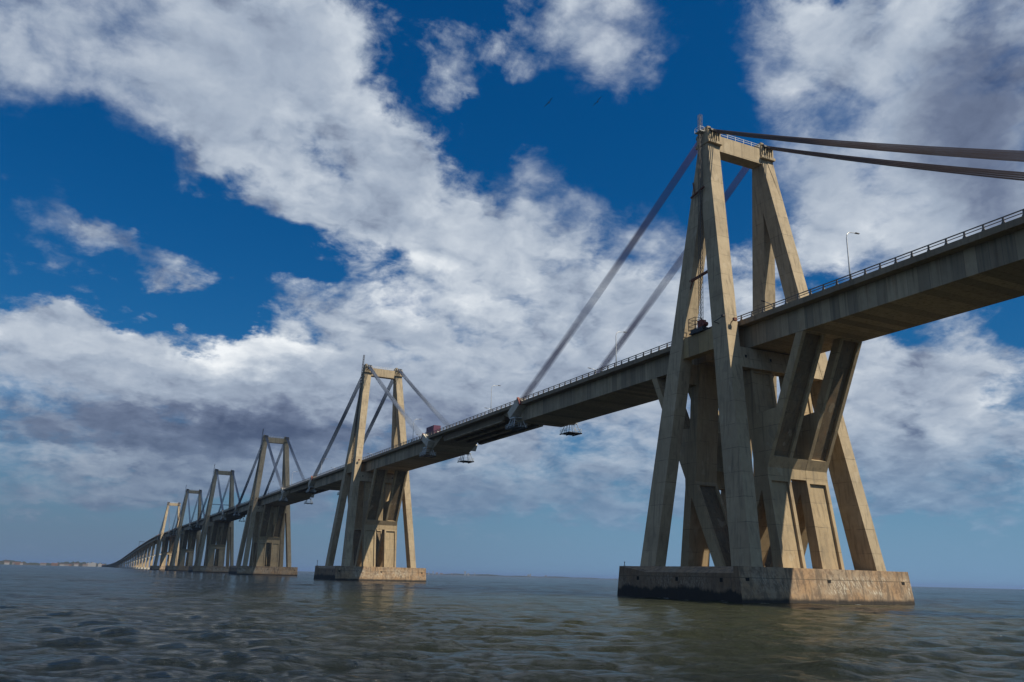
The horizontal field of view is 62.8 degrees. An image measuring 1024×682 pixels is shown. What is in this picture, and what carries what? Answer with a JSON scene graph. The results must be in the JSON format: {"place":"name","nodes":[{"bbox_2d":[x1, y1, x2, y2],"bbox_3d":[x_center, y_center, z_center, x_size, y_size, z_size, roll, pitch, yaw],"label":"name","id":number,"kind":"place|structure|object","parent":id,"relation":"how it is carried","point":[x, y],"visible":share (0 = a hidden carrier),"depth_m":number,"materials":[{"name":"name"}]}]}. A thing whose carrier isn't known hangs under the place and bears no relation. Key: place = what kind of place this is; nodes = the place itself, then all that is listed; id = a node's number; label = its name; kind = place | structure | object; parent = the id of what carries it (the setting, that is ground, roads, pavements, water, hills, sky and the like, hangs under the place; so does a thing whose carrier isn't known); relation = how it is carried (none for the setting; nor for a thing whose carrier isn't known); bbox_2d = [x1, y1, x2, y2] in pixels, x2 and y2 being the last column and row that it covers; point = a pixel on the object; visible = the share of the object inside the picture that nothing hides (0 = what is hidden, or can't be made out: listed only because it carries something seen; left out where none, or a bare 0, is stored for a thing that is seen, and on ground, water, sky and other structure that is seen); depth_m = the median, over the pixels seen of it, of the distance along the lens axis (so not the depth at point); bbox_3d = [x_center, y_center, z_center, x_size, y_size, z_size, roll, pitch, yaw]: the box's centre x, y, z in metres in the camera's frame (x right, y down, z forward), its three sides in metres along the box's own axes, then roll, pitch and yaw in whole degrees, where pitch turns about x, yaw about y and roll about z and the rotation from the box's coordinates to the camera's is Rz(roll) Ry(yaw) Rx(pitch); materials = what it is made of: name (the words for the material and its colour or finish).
{"place":"outdoors","nodes":[
{"label":"outdoors","id":0,"kind":"place"},
{"bbox_2d":[0,560,106,566],"bbox_3d":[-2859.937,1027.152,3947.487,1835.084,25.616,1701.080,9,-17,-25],"label":"terrain","id":1,"kind":"structure","parent":0,"point":[48,564],"depth_m":3842.18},
{"bbox_2d":[0,564,1023,681],"bbox_3d":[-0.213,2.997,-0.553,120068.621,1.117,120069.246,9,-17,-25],"label":"water","id":2,"kind":"structure","parent":0,"point":[81,624],"depth_m":47.00,"materials":[{"name":"liquid"}]},
{"bbox_2d":[129,553,137,567],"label":"viaduct pier","id":3,"kind":"structure","parent":2,"relation":"in","point":[134,560],"depth_m":1802.19,"materials":[{"name":"concrete"}]},
{"bbox_2d":[132,552,140,567],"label":"viaduct pier","id":4,"kind":"structure","parent":2,"relation":"in","point":[137,559],"depth_m":1729.66,"materials":[{"name":"concrete"}]},
{"bbox_2d":[134,550,143,568],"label":"viaduct pier","id":5,"kind":"structure","parent":2,"relation":"in","point":[138,559],"depth_m":1655.82,"materials":[{"name":"concrete"}]},
{"bbox_2d":[137,548,147,568],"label":"viaduct pier","id":6,"kind":"structure","parent":2,"relation":"in","point":[143,558],"depth_m":1582.74,"materials":[{"name":"concrete"}]},
{"bbox_2d":[140,546,150,568],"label":"viaduct pier","id":7,"kind":"structure","parent":2,"relation":"in","point":[144,557],"depth_m":1509.81,"materials":[{"name":"concrete"}]},
{"bbox_2d":[143,544,154,568],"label":"viaduct pier","id":8,"kind":"structure","parent":2,"relation":"in","point":[148,556],"depth_m":1436.63,"materials":[{"name":"concrete"}]},
{"bbox_2d":[146,542,154,568],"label":"viaduct pier","id":9,"kind":"structure","parent":2,"relation":"in","point":[151,555],"depth_m":1363.45,"materials":[{"name":"concrete"}]},
{"bbox_2d":[149,502,180,569],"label":"bridge tower","id":10,"kind":"structure","parent":2,"relation":"in","point":[170,541],"depth_m":1165.01,"materials":[{"name":"concrete"}]},
{"bbox_2d":[158,530,175,537],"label":"cantilever deck","id":11,"kind":"structure","parent":10,"relation":"on","point":[165,534],"depth_m":1145.63,"materials":[{"name":"concrete"}]},
{"bbox_2d":[168,506,169,529],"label":"stay cable","id":12,"kind":"object","parent":10,"relation":"attached to","point":[169,516],"visible":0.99,"depth_m":1151.17,"materials":[{"name":"grey metal"}]},
{"bbox_2d":[165,489,201,570],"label":"bridge tower","id":13,"kind":"structure","parent":2,"relation":"in","point":[191,538],"depth_m":961.87,"materials":[{"name":"concrete"}]},
{"bbox_2d":[173,522,201,532],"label":"cantilever deck","id":14,"kind":"structure","parent":13,"relation":"on","point":[186,527],"depth_m":933.37,"materials":[{"name":"concrete"}]},
{"bbox_2d":[187,491,190,522],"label":"stay cable","id":15,"kind":"object","parent":13,"relation":"attached to","point":[188,508],"visible":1,"depth_m":937.11,"materials":[{"name":"grey metal"}]},
{"bbox_2d":[200,490,204,516],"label":"stay cable","id":16,"kind":"object","parent":13,"relation":"attached to","point":[202,504],"visible":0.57,"depth_m":961.15,"materials":[{"name":"grey metal"}]},
{"bbox_2d":[188,469,234,572],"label":"bridge tower","id":17,"kind":"structure","parent":2,"relation":"in","point":[219,534],"depth_m":760.14,"materials":[{"name":"concrete"}]},
{"bbox_2d":[198,476,213,519],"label":"stay cable","id":18,"kind":"object","parent":17,"relation":"attached to","point":[205,501],"visible":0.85,"depth_m":818.38,"materials":[{"name":"grey metal"}]},
{"bbox_2d":[216,471,223,509],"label":"stay cable","id":19,"kind":"object","parent":17,"relation":"attached to","point":[221,501],"visible":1,"depth_m":734.54,"materials":[{"name":"grey metal"}]},
{"bbox_2d":[197,510,245,525],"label":"cantilever deck","id":20,"kind":"structure","parent":17,"relation":"on","point":[218,515],"depth_m":725.65,"materials":[{"name":"concrete"}]},
{"bbox_2d":[218,477,229,511],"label":"stay cable","id":21,"kind":"object","parent":17,"relation":"attached to","point":[224,495],"visible":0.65,"depth_m":814.00,"materials":[{"name":"grey metal"}]},
{"bbox_2d":[232,471,241,504],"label":"stay cable","id":22,"kind":"object","parent":17,"relation":"attached to","point":[237,492],"visible":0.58,"depth_m":755.80,"materials":[{"name":"grey metal"}]},
{"bbox_2d":[228,435,297,575],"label":"bridge tower","id":23,"kind":"structure","parent":2,"relation":"in","point":[267,529],"depth_m":556.71,"materials":[{"name":"concrete"}]},
{"bbox_2d":[237,445,261,505],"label":"stay cable","id":24,"kind":"object","parent":23,"relation":"attached to","point":[246,485],"visible":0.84,"depth_m":614.37,"materials":[{"name":"grey metal"}]},
{"bbox_2d":[253,430,263,494],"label":"antenna mast","id":25,"kind":"object","parent":23,"relation":"on","point":[258,459],"visible":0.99,"depth_m":573.64,"materials":[{"name":"metal"}]},
{"bbox_2d":[263,445,282,495],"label":"stay cable","id":26,"kind":"object","parent":23,"relation":"attached to","point":[270,479],"visible":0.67,"depth_m":614.48,"materials":[{"name":"grey metal"}]},
{"bbox_2d":[234,486,313,513],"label":"cantilever deck","id":27,"kind":"structure","parent":23,"relation":"on","point":[272,498],"depth_m":525.79,"materials":[{"name":"concrete"}]},
{"bbox_2d":[225,506,246,514],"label":"suspended span","id":28,"kind":"object","parent":27,"relation":"on","point":[230,510],"visible":0.48,"depth_m":673.09,"materials":[{"name":"concrete"}]},
{"bbox_2d":[265,436,282,488],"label":"stay cable","id":29,"kind":"object","parent":23,"relation":"attached to","point":[273,461],"visible":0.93,"depth_m":537.68,"materials":[{"name":"grey metal"}]},
{"bbox_2d":[286,438,305,480],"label":"stay cable","id":30,"kind":"object","parent":23,"relation":"attached to","point":[292,452],"visible":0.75,"depth_m":553.26,"materials":[{"name":"grey metal"}]},
{"bbox_2d":[314,364,425,581],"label":"bridge tower","id":31,"kind":"structure","parent":2,"relation":"in","point":[376,497],"depth_m":352.97,"materials":[{"name":"concrete"}]},
{"bbox_2d":[312,377,361,477],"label":"stay cable","id":32,"kind":"object","parent":31,"relation":"attached to","point":[341,420],"visible":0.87,"depth_m":405.00,"materials":[{"name":"grey metal"}]},
{"bbox_2d":[351,355,364,462],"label":"antenna mast","id":33,"kind":"object","parent":31,"relation":"on","point":[358,408],"visible":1,"depth_m":369.53,"materials":[{"name":"metal"}]},
{"bbox_2d":[364,381,392,442],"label":"stay cable","id":34,"kind":"object","parent":31,"relation":"attached to","point":[378,409],"visible":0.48,"depth_m":402.50,"materials":[{"name":"grey metal"}]},
{"bbox_2d":[306,429,477,490],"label":"cantilever deck","id":35,"kind":"structure","parent":31,"relation":"on","point":[404,457],"depth_m":321.15,"materials":[{"name":"concrete"}]},
{"bbox_2d":[287,479,327,494],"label":"suspended span","id":36,"kind":"object","parent":35,"relation":"on","point":[301,487],"visible":0.52,"depth_m":469.22,"materials":[{"name":"concrete"}]},
{"bbox_2d":[306,486,316,492],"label":"inspection platform","id":37,"kind":"structure","parent":35,"relation":"hanging from","point":[308,490],"depth_m":434.73,"materials":[{"name":"metal"}]},
{"bbox_2d":[419,447,435,457],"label":"inspection platform","id":38,"kind":"structure","parent":35,"relation":"hanging from","point":[430,455],"depth_m":290.45,"materials":[{"name":"metal"}]},
{"bbox_2d":[425,425,440,433],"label":"box truck","id":39,"kind":"object","parent":35,"relation":"on","point":[432,428],"visible":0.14,"depth_m":294.27,"materials":[{"name":"red paint"}]},
{"bbox_2d":[457,453,473,463],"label":"inspection platform","id":40,"kind":"structure","parent":35,"relation":"hanging from","point":[465,461],"depth_m":299.43,"materials":[{"name":"metal"}]},
{"bbox_2d":[368,366,421,438],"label":"stay cable","id":41,"kind":"object","parent":31,"relation":"attached to","point":[386,390],"visible":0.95,"depth_m":334.84,"materials":[{"name":"grey metal"}]},
{"bbox_2d":[398,370,451,426],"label":"stay cable","id":42,"kind":"object","parent":31,"relation":"attached to","point":[442,419],"visible":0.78,"depth_m":347.66,"materials":[{"name":"grey metal"}]},
{"bbox_2d":[617,126,914,604],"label":"bridge tower","id":43,"kind":"structure","parent":2,"relation":"in","point":[759,526],"depth_m":151.25,"materials":[{"name":"concrete"}]},
{"bbox_2d":[520,142,697,400],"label":"stay cable","id":44,"kind":"object","parent":43,"relation":"attached to","point":[673,184],"visible":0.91,"depth_m":196.25,"materials":[{"name":"grey metal"}]},
{"bbox_2d":[597,167,748,372],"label":"stay cable","id":45,"kind":"object","parent":43,"relation":"attached to","point":[645,308],"visible":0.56,"depth_m":209.05,"materials":[{"name":"grey metal"}]},
{"bbox_2d":[688,114,710,335],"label":"lift mast","id":46,"kind":"object","parent":43,"relation":"on","point":[701,324],"visible":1,"depth_m":164.96,"materials":[{"name":"metal"}]},
{"bbox_2d":[499,209,1023,426],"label":"cantilever deck","id":47,"kind":"structure","parent":43,"relation":"on","point":[984,267],"depth_m":135.43,"materials":[{"name":"concrete"}]},
{"bbox_2d":[438,406,542,444],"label":"suspended span","id":48,"kind":"object","parent":47,"relation":"on","point":[486,428],"visible":0.72,"depth_m":263.74,"materials":[{"name":"concrete"}]},
{"bbox_2d":[505,417,527,430],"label":"inspection platform","id":49,"kind":"structure","parent":47,"relation":"hanging from","point":[518,428],"depth_m":231.85,"materials":[{"name":"metal"}]},
{"bbox_2d":[559,423,581,435],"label":"inspection platform","id":50,"kind":"structure","parent":47,"relation":"hanging from","point":[571,433],"depth_m":235.77,"materials":[{"name":"metal"}]},
{"bbox_2d":[846,232,859,278],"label":"street lamp","id":51,"kind":"object","parent":47,"relation":"on","point":[848,252],"visible":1,"depth_m":134.18,"materials":[{"name":"metal"}]},
{"bbox_2d":[712,129,1023,161],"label":"stay cable","id":52,"kind":"object","parent":43,"relation":"attached to","point":[929,150],"visible":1,"depth_m":128.20,"materials":[{"name":"grey metal"}]},
{"bbox_2d":[766,146,1023,180],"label":"stay cable","id":53,"kind":"object","parent":43,"relation":"attached to","point":[963,170],"visible":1,"depth_m":142.75,"materials":[{"name":"grey metal"}]},
{"bbox_2d":[0,0,1023,588],"label":"sky","id":54,"kind":"structure","parent":0,"point":[212,212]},
{"bbox_2d":[426,573,603,578],"bbox_3d":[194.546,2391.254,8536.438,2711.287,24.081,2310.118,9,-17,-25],"label":"terrain","id":55,"kind":"structure","parent":0,"point":[508,576],"depth_m":7983.15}
]}

